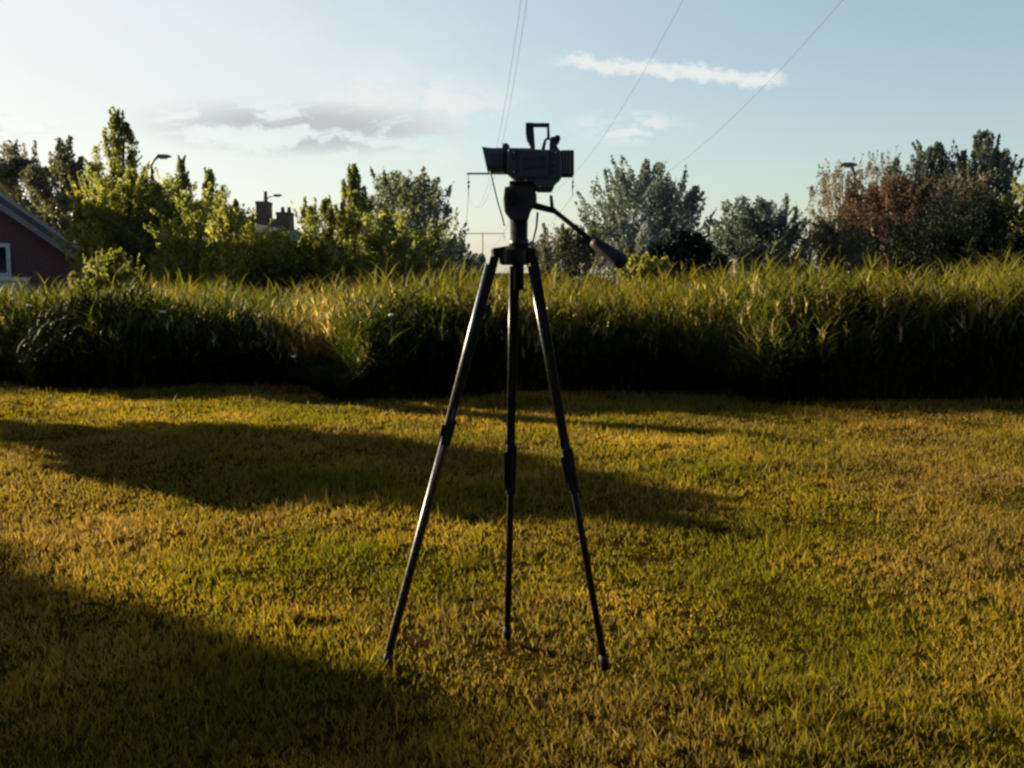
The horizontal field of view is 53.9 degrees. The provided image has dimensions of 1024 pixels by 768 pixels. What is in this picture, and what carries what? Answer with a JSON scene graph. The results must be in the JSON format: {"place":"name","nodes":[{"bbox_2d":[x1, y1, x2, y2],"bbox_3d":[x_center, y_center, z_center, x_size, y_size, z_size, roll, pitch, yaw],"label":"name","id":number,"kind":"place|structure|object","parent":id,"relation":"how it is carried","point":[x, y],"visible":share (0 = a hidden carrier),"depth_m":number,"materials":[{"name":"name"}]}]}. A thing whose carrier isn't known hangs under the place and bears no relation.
{"place":"outdoors","nodes":[
{"label":"outdoors","id":0,"kind":"place"},
{"bbox_2d":[38,284,728,301],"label":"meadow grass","id":1,"kind":"structure","parent":0,"point":[503,287],"depth_m":37.17,"materials":[{"name":"green plant"}]},
{"bbox_2d":[0,273,1023,767],"bbox_3d":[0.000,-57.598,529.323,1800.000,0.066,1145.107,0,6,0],"label":"ground","id":2,"kind":"structure","parent":0,"point":[742,753],"depth_m":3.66,"materials":[{"name":"green plant"}]},
{"bbox_2d":[0,277,30,296],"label":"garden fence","id":3,"kind":"object","parent":2,"relation":"on","point":[5,280],"visible":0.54,"depth_m":26.87,"materials":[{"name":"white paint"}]},
{"bbox_2d":[0,138,74,240],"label":"tree","id":4,"kind":"object","parent":2,"relation":"on","point":[14,164],"visible":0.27,"depth_m":42.43,"materials":[{"name":"green plant"}]},
{"bbox_2d":[0,192,85,297],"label":"brick house","id":5,"kind":"structure","parent":2,"relation":"on","point":[29,248],"depth_m":29.39,"materials":[{"name":"red brick"}]},
{"bbox_2d":[0,243,11,276],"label":"window","id":6,"kind":"structure","parent":5,"relation":"in","point":[5,257],"depth_m":29.17,"materials":[{"name":"white paint"}]},
{"bbox_2d":[15,134,91,243],"bbox_3d":[-17.656,-6.455,39.454,3.458,6.598,3.247,0,6,0],"label":"tree","id":7,"kind":"object","parent":2,"relation":"on","point":[51,207],"visible":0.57,"depth_m":38.79,"materials":[{"name":"green plant"}]},
{"bbox_2d":[66,247,148,297],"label":"bush","id":8,"kind":"object","parent":2,"relation":"on","point":[109,260],"visible":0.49,"depth_m":20.65,"materials":[{"name":"green plant"}]},
{"bbox_2d":[77,105,154,242],"bbox_3d":[-13.050,-5.864,33.592,2.578,6.720,3.274,-6,8,-41],"label":"tree","id":9,"kind":"object","parent":2,"relation":"on","point":[118,126],"visible":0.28,"depth_m":33.21,"materials":[{"name":"green plant"}]},
{"bbox_2d":[48,160,191,291],"bbox_3d":[-9.774,-3.679,25.834,3.290,4.091,3.735,4,7,31],"label":"bush","id":10,"kind":"object","parent":2,"relation":"on","point":[85,206],"visible":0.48,"depth_m":25.05,"materials":[{"name":"green plant"}]},
{"bbox_2d":[54,172,260,292],"bbox_3d":[-9.086,-3.648,26.564,4.731,3.870,5.088,3,7,21],"label":"bush","id":11,"kind":"object","parent":2,"relation":"on","point":[194,206],"visible":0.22,"depth_m":25.57,"materials":[{"name":"green plant"}]},
{"bbox_2d":[150,154,171,175],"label":"street lamp","id":12,"kind":"object","parent":2,"relation":"on","point":[162,156],"visible":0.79,"depth_m":47.05,"materials":[{"name":"metal"}]},
{"bbox_2d":[170,155,194,211],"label":"bush","id":13,"kind":"object","parent":2,"relation":"on","point":[184,179],"visible":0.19,"depth_m":31.38,"materials":[{"name":"green plant"}]},
{"bbox_2d":[195,167,226,277],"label":"bush","id":14,"kind":"object","parent":2,"relation":"on","point":[209,175],"visible":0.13,"depth_m":30.41,"materials":[{"name":"green plant"}]},
{"bbox_2d":[143,198,299,298],"bbox_3d":[-7.037,-2.856,23.698,3.302,2.924,3.924,-4,8,-34],"label":"bush","id":15,"kind":"object","parent":2,"relation":"on","point":[250,259],"visible":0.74,"depth_m":23.26,"materials":[{"name":"green plant"}]},
{"bbox_2d":[229,198,239,229],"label":"bush","id":16,"kind":"object","parent":2,"relation":"on","point":[235,202],"visible":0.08,"depth_m":29.51,"materials":[{"name":"green plant"}]},
{"bbox_2d":[244,191,300,261],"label":"house","id":17,"kind":"structure","parent":2,"relation":"on","point":[265,214],"depth_m":60.27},
{"bbox_2d":[223,228,322,302],"bbox_3d":[-5.835,-2.860,25.960,3.190,2.433,3.159,-6,8,-41],"label":"bush","id":18,"kind":"object","parent":2,"relation":"on","point":[281,283],"visible":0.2,"depth_m":25.00,"materials":[{"name":"green plant"}]},
{"bbox_2d":[278,195,378,300],"bbox_3d":[-4.554,-3.108,24.893,2.456,3.162,2.823,1,6,9],"label":"bush","id":19,"kind":"object","parent":2,"relation":"on","point":[314,247],"visible":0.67,"depth_m":24.25,"materials":[{"name":"green plant"}]},
{"bbox_2d":[323,163,379,279],"bbox_3d":[-5.116,-4.771,32.678,2.172,4.747,2.219,0,6,0],"label":"tree","id":20,"kind":"object","parent":2,"relation":"on","point":[354,195],"visible":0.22,"depth_m":32.38,"materials":[{"name":"green plant"}]},
{"bbox_2d":[322,209,453,295],"bbox_3d":[-3.034,-2.758,23.785,3.246,2.712,3.550,0,6,0],"label":"bush","id":21,"kind":"object","parent":2,"relation":"on","point":[393,244],"visible":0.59,"depth_m":23.23,"materials":[{"name":"green plant"}]},
{"bbox_2d":[344,165,468,285],"bbox_3d":[-3.663,-5.251,35.778,4.606,5.019,5.272,-4,7,-32],"label":"tree","id":22,"kind":"object","parent":2,"relation":"on","point":[412,196],"visible":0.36,"depth_m":35.05,"materials":[{"name":"green plant"}]},
{"bbox_2d":[436,239,472,287],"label":"bush","id":23,"kind":"object","parent":2,"relation":"on","point":[461,257],"visible":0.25,"depth_m":37.53,"materials":[{"name":"green plant"}]},
{"bbox_2d":[465,252,486,284],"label":"bush","id":24,"kind":"object","parent":2,"relation":"on","point":[478,260],"visible":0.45,"depth_m":59.43,"materials":[{"name":"green plant"}]},
{"bbox_2d":[461,232,504,253],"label":"power pole","id":25,"kind":"object","parent":2,"relation":"on","point":[482,233],"visible":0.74,"depth_m":232.30,"materials":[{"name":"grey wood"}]},
{"bbox_2d":[383,181,627,670],"bbox_3d":[-0.029,0.126,3.092,0.732,1.463,0.280,0,6,0],"label":"tripod","id":26,"kind":"object","parent":2,"relation":"on","point":[520,203],"visible":0.98,"depth_m":3.01,"materials":[{"name":"metal"}]},
{"bbox_2d":[482,122,573,225],"bbox_3d":[0.047,-0.617,2.979,0.269,0.301,0.114,0,6,0],"label":"camcorder","id":27,"kind":"object","parent":26,"relation":"on","point":[543,170],"visible":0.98,"depth_m":2.93,"materials":[{"name":"black plastic"}]},
{"bbox_2d":[0,224,1023,400],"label":"reeds","id":28,"kind":"object","parent":2,"relation":"on","point":[721,343],"visible":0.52,"depth_m":10.44,"materials":[{"name":"green plant"}]},
{"bbox_2d":[0,263,1023,403],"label":"weeds","id":29,"kind":"object","parent":2,"relation":"on","point":[61,358],"visible":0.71,"depth_m":9.89,"materials":[{"name":"green plant"}]},
{"bbox_2d":[0,256,1023,372],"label":"seed heads","id":30,"kind":"object","parent":29,"relation":"on","point":[606,331],"visible":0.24,"depth_m":10.45,"materials":[{"name":"plant"}]},
{"bbox_2d":[467,173,573,195],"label":"power pole","id":31,"kind":"object","parent":2,"relation":"on","point":[468,182],"visible":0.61,"depth_m":96.09,"materials":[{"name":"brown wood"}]},
{"bbox_2d":[470,2,520,207],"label":"power cable","id":32,"kind":"object","parent":31,"relation":"attached to","point":[506,94],"visible":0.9,"depth_m":49.82,"materials":[{"name":"metal"}]},
{"bbox_2d":[469,3,526,207],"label":"power cable","id":33,"kind":"object","parent":31,"relation":"attached to","point":[511,96],"visible":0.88,"depth_m":50.18,"materials":[{"name":"metal"}]},
{"bbox_2d":[546,0,682,195],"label":"power cable","id":34,"kind":"object","parent":31,"relation":"attached to","point":[631,92],"visible":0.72,"depth_m":47.26,"materials":[{"name":"metal"}]},
{"bbox_2d":[577,0,842,200],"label":"power cable","id":35,"kind":"object","parent":31,"relation":"attached to","point":[769,80],"visible":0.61,"depth_m":42.80,"materials":[{"name":"metal"}]},
{"bbox_2d":[526,222,614,295],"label":"bush","id":36,"kind":"object","parent":2,"relation":"on","point":[578,249],"visible":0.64,"depth_m":35.37,"materials":[{"name":"green plant"}]},
{"bbox_2d":[574,152,716,287],"bbox_3d":[5.235,-6.090,39.554,5.598,5.854,6.096,0,6,0],"label":"tree","id":37,"kind":"object","parent":2,"relation":"on","point":[621,233],"visible":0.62,"depth_m":38.59,"materials":[{"name":"green plant"}]},
{"bbox_2d":[619,249,672,299],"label":"bush","id":38,"kind":"object","parent":2,"relation":"on","point":[648,266],"visible":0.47,"depth_m":19.70,"materials":[{"name":"green plant"}]},
{"bbox_2d":[649,228,731,288],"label":"bush","id":39,"kind":"object","parent":2,"relation":"on","point":[700,254],"visible":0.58,"depth_m":37.02,"materials":[{"name":"green plant"}]},
{"bbox_2d":[698,193,814,285],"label":"tree","id":40,"kind":"object","parent":2,"relation":"on","point":[756,228],"visible":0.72,"depth_m":40.77,"materials":[{"name":"green plant"}]},
{"bbox_2d":[768,217,880,285],"bbox_3d":[11.107,-4.339,35.776,3.646,3.205,3.520,0,6,0],"label":"bush","id":41,"kind":"object","parent":2,"relation":"on","point":[823,235],"visible":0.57,"depth_m":35.37,"materials":[{"name":"green plant"}]},
{"bbox_2d":[792,157,876,281],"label":"tree","id":42,"kind":"object","parent":2,"relation":"on","point":[826,197],"visible":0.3,"depth_m":45.26,"materials":[{"name":"green plant"}]},
{"bbox_2d":[839,162,856,274],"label":"street lamp","id":43,"kind":"object","parent":2,"relation":"on","point":[851,165],"visible":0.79,"depth_m":42.67,"materials":[{"name":"metal"}]},
{"bbox_2d":[857,146,913,260],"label":"tree","id":44,"kind":"object","parent":2,"relation":"on","point":[875,182],"visible":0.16,"depth_m":46.95,"materials":[{"name":"green plant"}]},
{"bbox_2d":[814,174,967,277],"bbox_3d":[14.180,-5.379,37.656,5.651,4.861,5.055,0,6,0],"label":"tree","id":45,"kind":"object","parent":2,"relation":"on","point":[887,192],"visible":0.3,"depth_m":37.06,"materials":[{"name":"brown plant"}]},
{"bbox_2d":[859,216,961,290],"bbox_3d":[13.121,-3.926,32.677,3.328,3.071,3.908,0,6,0],"label":"bush","id":46,"kind":"object","parent":2,"relation":"on","point":[896,238],"visible":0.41,"depth_m":32.45,"materials":[{"name":"green plant"}]},
{"bbox_2d":[866,139,968,237],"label":"tree","id":47,"kind":"object","parent":2,"relation":"on","point":[923,162],"visible":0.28,"depth_m":42.73,"materials":[{"name":"green plant"}]},
{"bbox_2d":[881,159,1015,278],"bbox_3d":[16.802,-5.726,38.666,5.297,5.324,5.880,0,6,0],"label":"tree","id":48,"kind":"object","parent":2,"relation":"on","point":[964,190],"visible":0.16,"depth_m":37.22,"materials":[{"name":"green plant"}]},
{"bbox_2d":[896,186,1023,285],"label":"bush","id":49,"kind":"object","parent":2,"relation":"on","point":[987,220],"visible":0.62,"depth_m":30.23,"materials":[{"name":"green plant"}]},
{"bbox_2d":[935,128,1023,222],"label":"tree","id":50,"kind":"object","parent":2,"relation":"on","point":[994,160],"visible":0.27,"depth_m":41.72,"materials":[{"name":"green plant"}]},
{"bbox_2d":[991,176,1023,268],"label":"tree","id":51,"kind":"object","parent":2,"relation":"on","point":[1019,188],"visible":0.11,"depth_m":33.86,"materials":[{"name":"green plant"}]},
{"bbox_2d":[0,0,1023,272],"label":"sky","id":52,"kind":"structure","parent":0,"point":[271,96],"materials":[{"name":"blue"}]}
]}

